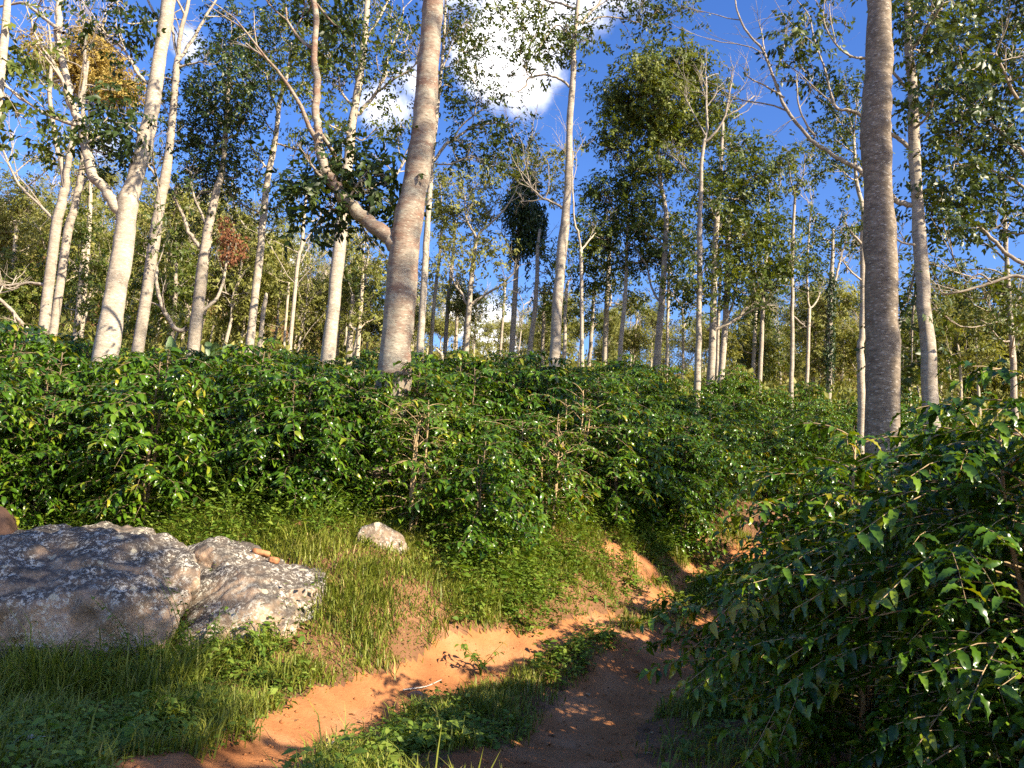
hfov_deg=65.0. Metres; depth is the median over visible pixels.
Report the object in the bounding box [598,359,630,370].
coffee bush
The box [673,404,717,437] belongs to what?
coffee bush
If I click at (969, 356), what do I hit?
slender tree
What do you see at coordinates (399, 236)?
shade tree
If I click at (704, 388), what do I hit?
coffee bush
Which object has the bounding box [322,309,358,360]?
hillside tree
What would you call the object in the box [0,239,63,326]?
hillside tree
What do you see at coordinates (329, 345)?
shade tree
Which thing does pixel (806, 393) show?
coffee bush
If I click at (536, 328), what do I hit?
hillside tree
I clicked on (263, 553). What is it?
brick
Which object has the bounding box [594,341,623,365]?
hillside tree
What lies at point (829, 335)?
shade tree
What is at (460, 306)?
hillside tree
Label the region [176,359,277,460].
coffee bush
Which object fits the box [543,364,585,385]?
coffee bush
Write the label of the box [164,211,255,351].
hillside tree
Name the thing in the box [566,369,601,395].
coffee bush
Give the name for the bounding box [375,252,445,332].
hillside tree
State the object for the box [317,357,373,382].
coffee bush
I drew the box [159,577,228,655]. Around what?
weed plant
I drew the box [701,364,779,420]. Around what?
coffee bush
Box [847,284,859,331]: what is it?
hillside tree
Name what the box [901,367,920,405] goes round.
slender tree
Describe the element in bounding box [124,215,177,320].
hillside tree
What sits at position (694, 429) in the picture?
coffee bush
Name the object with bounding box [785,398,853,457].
coffee bush
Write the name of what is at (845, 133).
shade tree
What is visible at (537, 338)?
hillside tree
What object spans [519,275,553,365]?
slender tree
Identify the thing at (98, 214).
hillside tree
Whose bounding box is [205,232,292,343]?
hillside tree
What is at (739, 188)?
shade tree
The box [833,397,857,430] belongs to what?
coffee bush
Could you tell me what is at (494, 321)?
hillside tree
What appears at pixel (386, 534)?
rock
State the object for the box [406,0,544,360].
shade tree
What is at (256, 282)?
shade tree
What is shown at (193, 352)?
coffee bush
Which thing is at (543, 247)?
slender tree
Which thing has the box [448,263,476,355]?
slender tree
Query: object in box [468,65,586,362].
vine covered tree
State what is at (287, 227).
hillside tree
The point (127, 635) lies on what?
weed plant
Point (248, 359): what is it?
coffee bush
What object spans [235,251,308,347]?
slender tree
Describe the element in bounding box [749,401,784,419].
coffee bush
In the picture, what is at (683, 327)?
hillside tree
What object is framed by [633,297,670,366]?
hillside tree
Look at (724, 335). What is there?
shade tree
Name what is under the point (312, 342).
hillside tree
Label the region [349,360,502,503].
coffee bush
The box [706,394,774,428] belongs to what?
coffee bush
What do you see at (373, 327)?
hillside tree
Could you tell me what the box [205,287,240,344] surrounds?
hillside tree
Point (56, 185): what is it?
hillside tree
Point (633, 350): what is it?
hillside tree
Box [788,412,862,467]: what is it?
coffee bush
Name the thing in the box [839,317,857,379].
hillside tree
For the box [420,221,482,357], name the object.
slender tree
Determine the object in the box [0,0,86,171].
shade tree
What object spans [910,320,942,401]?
hillside tree
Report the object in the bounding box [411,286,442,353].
hillside tree
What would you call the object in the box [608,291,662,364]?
hillside tree
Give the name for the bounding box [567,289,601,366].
hillside tree
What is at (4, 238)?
hillside tree
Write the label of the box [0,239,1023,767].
hillside ground
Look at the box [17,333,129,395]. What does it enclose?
coffee bush
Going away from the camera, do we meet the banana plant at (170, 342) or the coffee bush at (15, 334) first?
the coffee bush at (15, 334)
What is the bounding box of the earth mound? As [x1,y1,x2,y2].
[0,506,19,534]
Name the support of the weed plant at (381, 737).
on the hillside ground at (400, 647)
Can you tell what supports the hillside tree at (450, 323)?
on the hillside ground at (400, 647)
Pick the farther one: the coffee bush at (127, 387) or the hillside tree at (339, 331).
the hillside tree at (339, 331)
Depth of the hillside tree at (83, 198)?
52.28 m
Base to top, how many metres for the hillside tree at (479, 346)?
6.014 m
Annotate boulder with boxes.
[0,521,200,662]
[173,536,327,656]
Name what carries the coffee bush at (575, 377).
on the hillside ground at (400, 647)
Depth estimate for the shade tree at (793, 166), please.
32.55 m
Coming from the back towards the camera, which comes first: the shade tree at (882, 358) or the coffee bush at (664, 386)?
the coffee bush at (664, 386)
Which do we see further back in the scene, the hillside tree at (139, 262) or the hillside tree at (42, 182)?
the hillside tree at (42, 182)
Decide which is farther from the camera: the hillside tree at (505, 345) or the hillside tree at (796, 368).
the hillside tree at (505, 345)
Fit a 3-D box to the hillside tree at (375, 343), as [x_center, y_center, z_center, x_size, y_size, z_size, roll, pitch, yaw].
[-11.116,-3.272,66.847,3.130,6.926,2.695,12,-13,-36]
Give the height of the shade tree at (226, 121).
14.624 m
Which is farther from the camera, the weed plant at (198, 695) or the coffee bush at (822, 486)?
the coffee bush at (822, 486)
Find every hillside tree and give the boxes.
[0,169,9,191]
[0,191,50,279]
[0,198,38,288]
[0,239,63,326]
[0,245,45,302]
[5,190,57,270]
[12,168,43,200]
[17,133,113,281]
[29,171,55,205]
[29,192,103,290]
[30,249,99,316]
[31,167,59,203]
[67,187,118,329]
[68,170,103,204]
[72,188,113,244]
[76,210,134,323]
[88,219,144,299]
[92,156,123,224]
[92,210,114,261]
[100,226,138,277]
[104,176,172,324]
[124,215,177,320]
[129,180,218,343]
[137,178,231,347]
[155,178,243,341]
[159,217,215,340]
[163,204,249,316]
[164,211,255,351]
[199,175,288,345]
[203,215,290,352]
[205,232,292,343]
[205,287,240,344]
[211,263,227,345]
[221,229,290,328]
[223,250,294,340]
[236,199,268,237]
[260,204,325,353]
[262,266,289,343]
[267,227,293,271]
[275,231,303,273]
[277,242,351,351]
[281,267,329,355]
[284,223,330,348]
[290,306,325,347]
[311,258,331,286]
[313,220,382,356]
[314,258,329,316]
[315,293,343,337]
[316,263,329,313]
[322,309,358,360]
[325,201,387,360]
[325,245,378,349]
[344,271,386,351]
[361,304,382,352]
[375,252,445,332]
[410,278,430,351]
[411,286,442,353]
[414,273,448,353]
[426,285,462,350]
[435,300,459,345]
[438,266,493,358]
[443,302,463,349]
[453,282,498,356]
[476,341,484,356]
[478,320,499,355]
[491,311,509,352]
[494,318,510,354]
[495,316,516,352]
[503,282,540,363]
[507,312,528,351]
[508,328,529,355]
[516,309,531,333]
[517,320,535,351]
[523,317,540,351]
[523,320,550,362]
[526,321,548,359]
[529,280,586,353]
[531,285,585,359]
[561,320,578,361]
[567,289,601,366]
[588,306,627,361]
[592,311,629,355]
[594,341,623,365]
[596,302,625,350]
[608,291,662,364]
[612,293,655,364]
[617,320,646,360]
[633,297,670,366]
[638,263,708,386]
[640,315,674,366]
[642,336,653,363]
[648,327,680,366]
[661,322,678,362]
[670,317,694,352]
[671,341,693,372]
[681,317,709,361]
[687,312,707,338]
[688,315,709,377]
[692,321,750,391]
[693,317,721,374]
[725,342,739,374]
[727,293,795,397]
[735,295,785,364]
[742,365,778,388]
[765,326,789,376]
[766,294,801,389]
[777,319,797,355]
[778,302,799,326]
[779,312,824,382]
[781,270,859,385]
[782,277,852,391]
[783,341,804,377]
[789,277,828,313]
[834,273,903,371]
[836,289,858,380]
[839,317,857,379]
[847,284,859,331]
[898,271,940,350]
[898,299,941,402]
[901,323,919,390]
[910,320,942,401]
[913,281,976,393]
[930,270,972,397]
[932,283,1007,407]
[932,302,991,408]
[933,311,1003,406]
[934,300,1005,399]
[935,323,963,396]
[936,301,1009,397]
[956,307,1023,406]
[982,263,1018,313]
[991,293,1022,387]
[993,295,1023,397]
[995,280,1023,347]
[1003,316,1023,396]
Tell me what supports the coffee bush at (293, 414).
on the hillside ground at (400, 647)
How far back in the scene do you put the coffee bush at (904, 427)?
27.09 m
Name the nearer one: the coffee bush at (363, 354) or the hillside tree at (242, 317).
the coffee bush at (363, 354)
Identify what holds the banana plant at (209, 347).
on the hillside ground at (400, 647)
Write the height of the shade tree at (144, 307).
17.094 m
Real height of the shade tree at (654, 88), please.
18.535 m
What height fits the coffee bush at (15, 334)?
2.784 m
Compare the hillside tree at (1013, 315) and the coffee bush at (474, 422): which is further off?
the hillside tree at (1013, 315)
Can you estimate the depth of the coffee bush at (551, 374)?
15.67 m
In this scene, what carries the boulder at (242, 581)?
on the hillside ground at (400, 647)
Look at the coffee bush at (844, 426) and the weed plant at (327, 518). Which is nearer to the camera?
the weed plant at (327, 518)
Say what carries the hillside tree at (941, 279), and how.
on the hillside ground at (400, 647)
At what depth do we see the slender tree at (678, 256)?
37.13 m
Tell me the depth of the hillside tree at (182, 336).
52.16 m
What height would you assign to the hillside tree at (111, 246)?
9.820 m
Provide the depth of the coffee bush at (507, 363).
23.63 m
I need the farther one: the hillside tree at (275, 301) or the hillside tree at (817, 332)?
the hillside tree at (817, 332)
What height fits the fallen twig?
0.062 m
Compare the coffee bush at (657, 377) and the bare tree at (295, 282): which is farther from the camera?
the bare tree at (295, 282)
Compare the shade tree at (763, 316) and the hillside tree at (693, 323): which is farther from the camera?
the hillside tree at (693, 323)
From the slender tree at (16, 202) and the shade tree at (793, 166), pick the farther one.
the slender tree at (16, 202)
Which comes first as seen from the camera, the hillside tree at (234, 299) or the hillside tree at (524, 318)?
the hillside tree at (234, 299)
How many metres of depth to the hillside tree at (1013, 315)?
80.09 m
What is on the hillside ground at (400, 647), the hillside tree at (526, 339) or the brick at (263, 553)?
the hillside tree at (526, 339)
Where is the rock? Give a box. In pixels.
[356,522,408,553]
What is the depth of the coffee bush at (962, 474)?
6.36 m
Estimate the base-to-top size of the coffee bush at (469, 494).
1.964 m
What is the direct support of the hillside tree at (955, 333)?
on the hillside ground at (400, 647)
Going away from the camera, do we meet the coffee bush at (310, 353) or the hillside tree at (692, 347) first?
the coffee bush at (310, 353)
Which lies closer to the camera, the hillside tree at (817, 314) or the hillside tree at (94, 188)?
the hillside tree at (817, 314)
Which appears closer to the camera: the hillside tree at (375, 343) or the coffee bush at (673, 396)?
the coffee bush at (673, 396)
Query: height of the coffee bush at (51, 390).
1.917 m
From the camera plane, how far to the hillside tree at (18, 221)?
47.11 m
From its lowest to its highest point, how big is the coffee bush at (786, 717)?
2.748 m
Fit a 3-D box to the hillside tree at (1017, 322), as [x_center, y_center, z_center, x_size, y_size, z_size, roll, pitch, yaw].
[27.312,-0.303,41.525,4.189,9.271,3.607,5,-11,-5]
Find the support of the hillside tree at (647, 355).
on the hillside ground at (400, 647)
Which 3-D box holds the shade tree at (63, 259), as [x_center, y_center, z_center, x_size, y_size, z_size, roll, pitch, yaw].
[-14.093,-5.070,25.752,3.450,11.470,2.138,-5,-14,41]
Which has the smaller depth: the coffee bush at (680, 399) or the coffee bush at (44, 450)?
the coffee bush at (44, 450)
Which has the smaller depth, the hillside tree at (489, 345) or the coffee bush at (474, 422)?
the coffee bush at (474, 422)
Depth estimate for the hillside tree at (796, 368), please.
57.21 m
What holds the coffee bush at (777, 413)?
on the hillside ground at (400, 647)
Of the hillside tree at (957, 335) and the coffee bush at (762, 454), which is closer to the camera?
the coffee bush at (762, 454)
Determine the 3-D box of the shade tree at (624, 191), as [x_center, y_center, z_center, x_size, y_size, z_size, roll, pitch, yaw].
[5.204,-4.078,35.578,6.362,13.172,5.090,2,-11,11]
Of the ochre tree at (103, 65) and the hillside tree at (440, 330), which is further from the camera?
the hillside tree at (440, 330)
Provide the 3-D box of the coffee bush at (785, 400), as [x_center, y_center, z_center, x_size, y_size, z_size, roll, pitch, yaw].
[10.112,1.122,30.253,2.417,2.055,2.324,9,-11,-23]
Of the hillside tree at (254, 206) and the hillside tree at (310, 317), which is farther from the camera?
the hillside tree at (254, 206)
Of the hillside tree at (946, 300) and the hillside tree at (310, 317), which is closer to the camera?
the hillside tree at (946, 300)
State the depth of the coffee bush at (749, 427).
19.12 m
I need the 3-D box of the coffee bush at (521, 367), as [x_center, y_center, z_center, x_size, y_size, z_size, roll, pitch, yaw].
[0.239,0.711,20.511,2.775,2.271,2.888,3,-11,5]
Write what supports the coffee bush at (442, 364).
on the hillside ground at (400, 647)
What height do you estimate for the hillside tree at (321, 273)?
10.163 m
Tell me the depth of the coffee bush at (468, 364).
17.22 m
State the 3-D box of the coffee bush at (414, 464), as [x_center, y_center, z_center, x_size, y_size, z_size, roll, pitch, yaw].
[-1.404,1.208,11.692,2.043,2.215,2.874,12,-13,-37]
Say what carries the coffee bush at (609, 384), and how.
on the hillside ground at (400, 647)
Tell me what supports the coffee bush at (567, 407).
on the hillside ground at (400, 647)
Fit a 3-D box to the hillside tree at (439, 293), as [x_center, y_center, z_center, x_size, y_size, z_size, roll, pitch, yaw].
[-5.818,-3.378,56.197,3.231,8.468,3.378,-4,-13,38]
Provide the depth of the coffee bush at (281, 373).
15.62 m
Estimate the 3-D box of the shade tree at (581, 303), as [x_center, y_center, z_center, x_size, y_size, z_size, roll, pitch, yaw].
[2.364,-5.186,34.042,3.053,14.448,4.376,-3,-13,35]
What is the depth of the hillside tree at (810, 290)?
105.63 m
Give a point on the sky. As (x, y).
(772, 117)
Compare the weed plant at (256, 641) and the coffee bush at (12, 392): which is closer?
the weed plant at (256, 641)
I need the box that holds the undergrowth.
[0,222,1023,435]
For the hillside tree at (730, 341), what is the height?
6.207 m
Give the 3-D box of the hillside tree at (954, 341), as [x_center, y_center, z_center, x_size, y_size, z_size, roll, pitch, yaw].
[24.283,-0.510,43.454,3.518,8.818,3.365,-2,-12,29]
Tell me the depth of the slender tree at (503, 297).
45.41 m
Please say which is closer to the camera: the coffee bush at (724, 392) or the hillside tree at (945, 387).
the coffee bush at (724, 392)
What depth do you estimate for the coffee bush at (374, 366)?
14.67 m
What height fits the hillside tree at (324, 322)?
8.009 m
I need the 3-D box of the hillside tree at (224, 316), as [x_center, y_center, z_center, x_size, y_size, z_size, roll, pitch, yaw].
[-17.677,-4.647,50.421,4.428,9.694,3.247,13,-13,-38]
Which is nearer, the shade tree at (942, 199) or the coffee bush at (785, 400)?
the shade tree at (942, 199)
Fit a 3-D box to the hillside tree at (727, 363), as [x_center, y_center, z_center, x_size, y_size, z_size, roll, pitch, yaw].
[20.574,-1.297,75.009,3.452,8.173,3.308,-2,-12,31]
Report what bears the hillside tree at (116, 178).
on the hillside ground at (400, 647)
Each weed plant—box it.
[89,649,170,683]
[91,596,194,653]
[141,689,202,718]
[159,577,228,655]
[203,464,266,518]
[203,607,239,667]
[238,621,296,669]
[302,484,343,536]
[349,723,398,752]
[448,698,461,719]
[454,642,506,675]
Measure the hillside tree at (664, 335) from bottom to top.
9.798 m
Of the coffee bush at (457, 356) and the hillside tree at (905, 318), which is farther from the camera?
the hillside tree at (905, 318)
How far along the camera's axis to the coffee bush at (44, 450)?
10.75 m
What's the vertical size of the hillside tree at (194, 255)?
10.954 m
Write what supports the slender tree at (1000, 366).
on the hillside ground at (400, 647)
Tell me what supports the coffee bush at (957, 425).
on the hillside ground at (400, 647)
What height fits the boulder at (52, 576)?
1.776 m
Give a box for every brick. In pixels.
[252,548,270,556]
[268,556,279,563]
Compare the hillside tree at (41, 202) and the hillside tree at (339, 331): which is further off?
the hillside tree at (41, 202)
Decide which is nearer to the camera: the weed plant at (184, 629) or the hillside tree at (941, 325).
the weed plant at (184, 629)
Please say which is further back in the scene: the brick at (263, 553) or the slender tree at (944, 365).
the slender tree at (944, 365)
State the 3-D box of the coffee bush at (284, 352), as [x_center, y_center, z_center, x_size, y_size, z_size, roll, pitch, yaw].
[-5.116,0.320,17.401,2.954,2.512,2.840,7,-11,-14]
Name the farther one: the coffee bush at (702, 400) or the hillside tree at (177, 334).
the hillside tree at (177, 334)
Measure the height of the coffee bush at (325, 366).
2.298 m
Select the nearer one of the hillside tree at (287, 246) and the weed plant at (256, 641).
the weed plant at (256, 641)
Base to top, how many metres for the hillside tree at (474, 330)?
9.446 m
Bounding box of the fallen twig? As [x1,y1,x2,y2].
[403,680,440,690]
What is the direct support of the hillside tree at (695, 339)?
on the hillside ground at (400, 647)
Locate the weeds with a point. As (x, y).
(262, 509)
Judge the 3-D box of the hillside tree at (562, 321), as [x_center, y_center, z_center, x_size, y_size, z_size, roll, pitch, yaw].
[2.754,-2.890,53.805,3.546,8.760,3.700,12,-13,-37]
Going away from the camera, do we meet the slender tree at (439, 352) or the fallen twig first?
the fallen twig
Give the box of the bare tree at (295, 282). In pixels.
[238,142,391,354]
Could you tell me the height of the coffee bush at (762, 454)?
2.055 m
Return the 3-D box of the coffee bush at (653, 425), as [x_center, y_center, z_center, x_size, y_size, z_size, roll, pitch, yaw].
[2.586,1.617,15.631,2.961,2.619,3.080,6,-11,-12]
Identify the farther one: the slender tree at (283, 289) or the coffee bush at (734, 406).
the slender tree at (283, 289)
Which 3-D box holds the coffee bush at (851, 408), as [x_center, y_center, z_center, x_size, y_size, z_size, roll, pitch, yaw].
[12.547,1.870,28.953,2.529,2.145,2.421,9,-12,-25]
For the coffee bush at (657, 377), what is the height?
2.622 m
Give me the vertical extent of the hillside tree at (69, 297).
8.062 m
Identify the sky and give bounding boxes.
[0,0,1023,371]
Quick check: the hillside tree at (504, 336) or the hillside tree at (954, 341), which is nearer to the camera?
the hillside tree at (954, 341)
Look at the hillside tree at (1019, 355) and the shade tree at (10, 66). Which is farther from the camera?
the hillside tree at (1019, 355)
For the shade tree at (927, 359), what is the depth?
17.20 m
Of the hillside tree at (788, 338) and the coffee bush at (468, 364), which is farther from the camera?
the hillside tree at (788, 338)
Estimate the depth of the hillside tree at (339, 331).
43.00 m
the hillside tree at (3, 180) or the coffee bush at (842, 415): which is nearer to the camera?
the coffee bush at (842, 415)
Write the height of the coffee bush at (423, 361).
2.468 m
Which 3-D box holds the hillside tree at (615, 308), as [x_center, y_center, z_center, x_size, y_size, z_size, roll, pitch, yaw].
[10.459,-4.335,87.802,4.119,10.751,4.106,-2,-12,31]
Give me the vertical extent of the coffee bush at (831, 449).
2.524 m
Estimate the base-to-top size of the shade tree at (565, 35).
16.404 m
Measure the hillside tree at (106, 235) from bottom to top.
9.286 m
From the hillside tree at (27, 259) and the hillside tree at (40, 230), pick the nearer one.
the hillside tree at (40, 230)
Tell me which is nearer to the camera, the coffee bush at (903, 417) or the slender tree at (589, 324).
the coffee bush at (903, 417)
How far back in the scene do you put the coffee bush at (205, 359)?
15.48 m
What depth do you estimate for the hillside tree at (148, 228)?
41.89 m
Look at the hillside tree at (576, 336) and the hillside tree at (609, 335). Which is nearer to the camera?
the hillside tree at (576, 336)
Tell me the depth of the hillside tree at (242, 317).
40.00 m
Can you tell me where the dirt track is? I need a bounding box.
[100,539,784,767]
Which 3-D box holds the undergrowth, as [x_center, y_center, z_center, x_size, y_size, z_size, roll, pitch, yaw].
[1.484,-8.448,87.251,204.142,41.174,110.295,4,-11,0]
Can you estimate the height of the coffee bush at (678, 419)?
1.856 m
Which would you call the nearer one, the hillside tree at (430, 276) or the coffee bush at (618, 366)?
the coffee bush at (618, 366)
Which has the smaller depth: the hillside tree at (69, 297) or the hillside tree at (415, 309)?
the hillside tree at (69, 297)
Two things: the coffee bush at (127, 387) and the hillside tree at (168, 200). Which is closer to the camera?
the coffee bush at (127, 387)
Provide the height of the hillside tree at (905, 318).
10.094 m
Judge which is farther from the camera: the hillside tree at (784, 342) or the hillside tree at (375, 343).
the hillside tree at (375, 343)
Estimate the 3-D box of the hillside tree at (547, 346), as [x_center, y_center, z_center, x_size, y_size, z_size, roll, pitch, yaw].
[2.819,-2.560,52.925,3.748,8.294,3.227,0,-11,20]
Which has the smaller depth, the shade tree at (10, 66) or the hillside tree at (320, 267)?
the shade tree at (10, 66)
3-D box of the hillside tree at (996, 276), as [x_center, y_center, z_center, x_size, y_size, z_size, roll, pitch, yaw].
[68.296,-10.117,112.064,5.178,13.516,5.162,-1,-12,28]
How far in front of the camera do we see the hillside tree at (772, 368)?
46.84 m
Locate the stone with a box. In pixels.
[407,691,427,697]
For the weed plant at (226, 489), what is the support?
on the hillside ground at (400, 647)
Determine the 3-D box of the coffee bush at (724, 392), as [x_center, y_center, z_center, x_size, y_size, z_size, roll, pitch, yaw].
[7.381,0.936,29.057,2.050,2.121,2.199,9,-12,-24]
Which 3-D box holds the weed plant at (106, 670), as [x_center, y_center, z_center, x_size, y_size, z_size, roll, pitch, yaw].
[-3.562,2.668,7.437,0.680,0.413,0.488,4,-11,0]
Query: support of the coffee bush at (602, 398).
on the hillside ground at (400, 647)
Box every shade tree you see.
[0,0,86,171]
[0,0,155,333]
[0,0,191,397]
[48,61,113,351]
[117,0,241,354]
[132,0,301,356]
[202,0,339,352]
[206,0,442,499]
[255,0,449,363]
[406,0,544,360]
[425,134,546,359]
[461,0,710,404]
[546,94,621,366]
[555,176,658,371]
[562,154,703,363]
[572,27,750,371]
[632,46,774,413]
[649,0,1006,433]
[667,117,816,393]
[702,207,774,388]
[702,216,742,383]
[734,129,808,398]
[755,133,840,414]
[777,165,855,389]
[782,197,859,403]
[792,53,894,454]
[860,0,900,485]
[861,172,1023,434]
[892,0,1023,295]
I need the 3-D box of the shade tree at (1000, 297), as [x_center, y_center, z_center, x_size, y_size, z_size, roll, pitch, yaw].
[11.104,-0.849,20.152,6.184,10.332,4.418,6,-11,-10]
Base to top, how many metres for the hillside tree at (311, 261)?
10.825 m
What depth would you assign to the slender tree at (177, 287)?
31.76 m
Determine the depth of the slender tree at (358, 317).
35.95 m
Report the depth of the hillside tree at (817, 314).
41.88 m
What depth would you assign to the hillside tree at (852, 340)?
41.57 m
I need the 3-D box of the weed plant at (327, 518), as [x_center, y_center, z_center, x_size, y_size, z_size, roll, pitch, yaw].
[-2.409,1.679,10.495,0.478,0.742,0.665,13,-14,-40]
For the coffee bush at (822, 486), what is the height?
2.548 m
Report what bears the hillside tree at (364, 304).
on the hillside ground at (400, 647)
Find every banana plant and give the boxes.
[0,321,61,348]
[166,336,183,354]
[204,342,234,361]
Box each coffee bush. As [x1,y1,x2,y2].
[0,318,75,414]
[0,331,25,379]
[0,347,132,504]
[0,360,90,449]
[0,370,67,526]
[0,393,105,529]
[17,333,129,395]
[28,348,250,526]
[34,357,229,499]
[41,340,131,379]
[60,352,149,387]
[89,367,193,456]
[124,347,190,366]
[143,350,181,367]
[149,347,254,419]
[154,346,216,390]
[158,342,318,495]
[158,366,391,512]
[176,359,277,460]
[213,361,308,450]
[219,337,308,395]
[263,357,368,457]
[278,366,427,514]
[287,349,347,367]
[306,360,348,393]
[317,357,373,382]
[340,352,483,468]
[342,373,375,434]
[344,347,379,369]
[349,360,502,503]
[352,390,487,531]
[384,433,553,563]
[391,401,521,507]
[403,368,545,477]
[411,351,440,367]
[415,349,526,459]
[422,351,473,382]
[424,359,480,397]
[450,421,593,531]
[464,359,575,471]
[467,412,611,529]
[473,351,608,480]
[478,350,535,370]
[486,360,530,370]
[492,365,547,399]
[494,376,635,513]
[517,365,605,474]
[531,360,570,379]
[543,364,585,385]
[561,375,640,482]
[565,407,702,528]
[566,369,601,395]
[568,360,619,381]
[576,386,624,432]
[580,369,635,396]
[584,400,731,527]
[589,365,627,381]
[590,367,690,461]
[597,361,673,407]
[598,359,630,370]
[608,353,674,388]
[624,368,670,401]
[624,432,741,559]
[628,381,679,432]
[630,421,1023,767]
[638,418,739,511]
[646,365,692,407]
[653,390,688,413]
[655,391,709,423]
[660,419,769,517]
[662,408,692,437]
[669,389,744,436]
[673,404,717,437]
[686,378,738,410]
[689,411,763,493]
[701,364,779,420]
[703,380,739,406]
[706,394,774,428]
[706,401,762,433]
[714,422,778,498]
[714,474,892,710]
[715,418,782,503]
[730,358,1023,767]
[740,402,783,422]
[740,419,821,498]
[742,414,839,497]
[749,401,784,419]
[758,385,804,420]
[763,400,1023,765]
[776,464,888,582]
[781,449,862,534]
[783,381,836,412]
[783,420,858,487]
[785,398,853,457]
[787,399,856,430]
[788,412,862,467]
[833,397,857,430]
[836,405,857,442]
[837,423,856,464]
[877,431,1009,578]
[900,385,921,433]
[900,422,919,442]
[908,427,1023,694]
[941,415,981,431]
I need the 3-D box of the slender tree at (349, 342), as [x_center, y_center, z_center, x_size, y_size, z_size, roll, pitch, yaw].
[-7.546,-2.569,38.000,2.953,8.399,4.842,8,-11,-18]
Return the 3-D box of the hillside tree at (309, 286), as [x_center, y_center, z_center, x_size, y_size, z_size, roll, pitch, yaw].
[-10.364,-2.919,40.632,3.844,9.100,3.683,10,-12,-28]
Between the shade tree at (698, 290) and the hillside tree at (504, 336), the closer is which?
the shade tree at (698, 290)
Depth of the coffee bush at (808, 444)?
22.33 m
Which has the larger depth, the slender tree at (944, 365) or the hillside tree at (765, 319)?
the hillside tree at (765, 319)
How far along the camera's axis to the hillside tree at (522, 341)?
85.56 m
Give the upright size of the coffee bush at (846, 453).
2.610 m
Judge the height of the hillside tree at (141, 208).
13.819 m
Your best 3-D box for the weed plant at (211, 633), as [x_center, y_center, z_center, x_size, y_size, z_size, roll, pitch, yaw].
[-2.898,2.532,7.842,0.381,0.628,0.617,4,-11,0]
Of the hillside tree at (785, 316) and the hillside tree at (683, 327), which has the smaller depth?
the hillside tree at (683, 327)
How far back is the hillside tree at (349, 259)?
49.43 m
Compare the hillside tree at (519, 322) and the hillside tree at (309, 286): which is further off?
the hillside tree at (519, 322)
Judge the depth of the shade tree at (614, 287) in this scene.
39.17 m
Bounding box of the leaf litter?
[96,476,835,767]
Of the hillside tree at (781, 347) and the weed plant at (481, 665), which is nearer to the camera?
the weed plant at (481, 665)
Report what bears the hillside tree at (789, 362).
on the hillside ground at (400, 647)
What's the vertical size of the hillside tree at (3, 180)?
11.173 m
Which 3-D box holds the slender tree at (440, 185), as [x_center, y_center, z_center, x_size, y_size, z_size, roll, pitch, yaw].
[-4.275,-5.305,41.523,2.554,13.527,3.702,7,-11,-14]
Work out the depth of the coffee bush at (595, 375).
21.71 m
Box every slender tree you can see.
[0,161,70,321]
[30,199,129,341]
[96,220,220,355]
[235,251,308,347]
[326,252,385,364]
[338,214,386,355]
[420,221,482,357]
[425,161,464,360]
[435,348,443,358]
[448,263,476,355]
[482,284,527,365]
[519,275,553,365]
[524,229,578,365]
[542,241,601,365]
[562,296,609,365]
[654,214,707,387]
[721,302,779,389]
[774,277,859,395]
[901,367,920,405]
[914,340,990,402]
[934,316,1008,410]
[947,301,1023,415]
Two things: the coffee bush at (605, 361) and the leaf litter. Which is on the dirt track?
the leaf litter
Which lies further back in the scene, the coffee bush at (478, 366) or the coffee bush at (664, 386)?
the coffee bush at (664, 386)
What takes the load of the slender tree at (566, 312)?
on the hillside ground at (400, 647)
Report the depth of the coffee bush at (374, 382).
16.37 m
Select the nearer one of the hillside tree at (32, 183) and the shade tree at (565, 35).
the shade tree at (565, 35)
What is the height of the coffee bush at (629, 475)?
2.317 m
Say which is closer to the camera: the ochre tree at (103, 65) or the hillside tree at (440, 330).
the ochre tree at (103, 65)
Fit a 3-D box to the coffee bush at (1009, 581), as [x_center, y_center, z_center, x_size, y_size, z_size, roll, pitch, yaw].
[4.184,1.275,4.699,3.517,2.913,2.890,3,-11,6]
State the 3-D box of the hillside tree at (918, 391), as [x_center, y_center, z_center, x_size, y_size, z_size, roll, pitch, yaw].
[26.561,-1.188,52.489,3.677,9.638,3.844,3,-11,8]
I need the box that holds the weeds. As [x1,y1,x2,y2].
[0,455,895,767]
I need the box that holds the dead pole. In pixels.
[256,293,267,363]
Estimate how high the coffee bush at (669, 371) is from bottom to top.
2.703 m
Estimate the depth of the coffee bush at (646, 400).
18.57 m
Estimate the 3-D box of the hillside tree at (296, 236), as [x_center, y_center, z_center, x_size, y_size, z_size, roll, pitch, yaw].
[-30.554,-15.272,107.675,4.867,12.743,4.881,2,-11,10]
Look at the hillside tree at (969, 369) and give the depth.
42.20 m
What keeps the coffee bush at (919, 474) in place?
on the hillside ground at (400, 647)
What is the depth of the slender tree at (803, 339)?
42.78 m
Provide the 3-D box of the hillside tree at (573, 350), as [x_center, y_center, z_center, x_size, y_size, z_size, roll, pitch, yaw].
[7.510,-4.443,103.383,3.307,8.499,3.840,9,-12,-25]
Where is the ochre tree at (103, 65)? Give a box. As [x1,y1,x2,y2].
[11,0,145,338]
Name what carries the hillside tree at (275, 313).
on the hillside ground at (400, 647)
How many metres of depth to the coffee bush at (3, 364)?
16.14 m

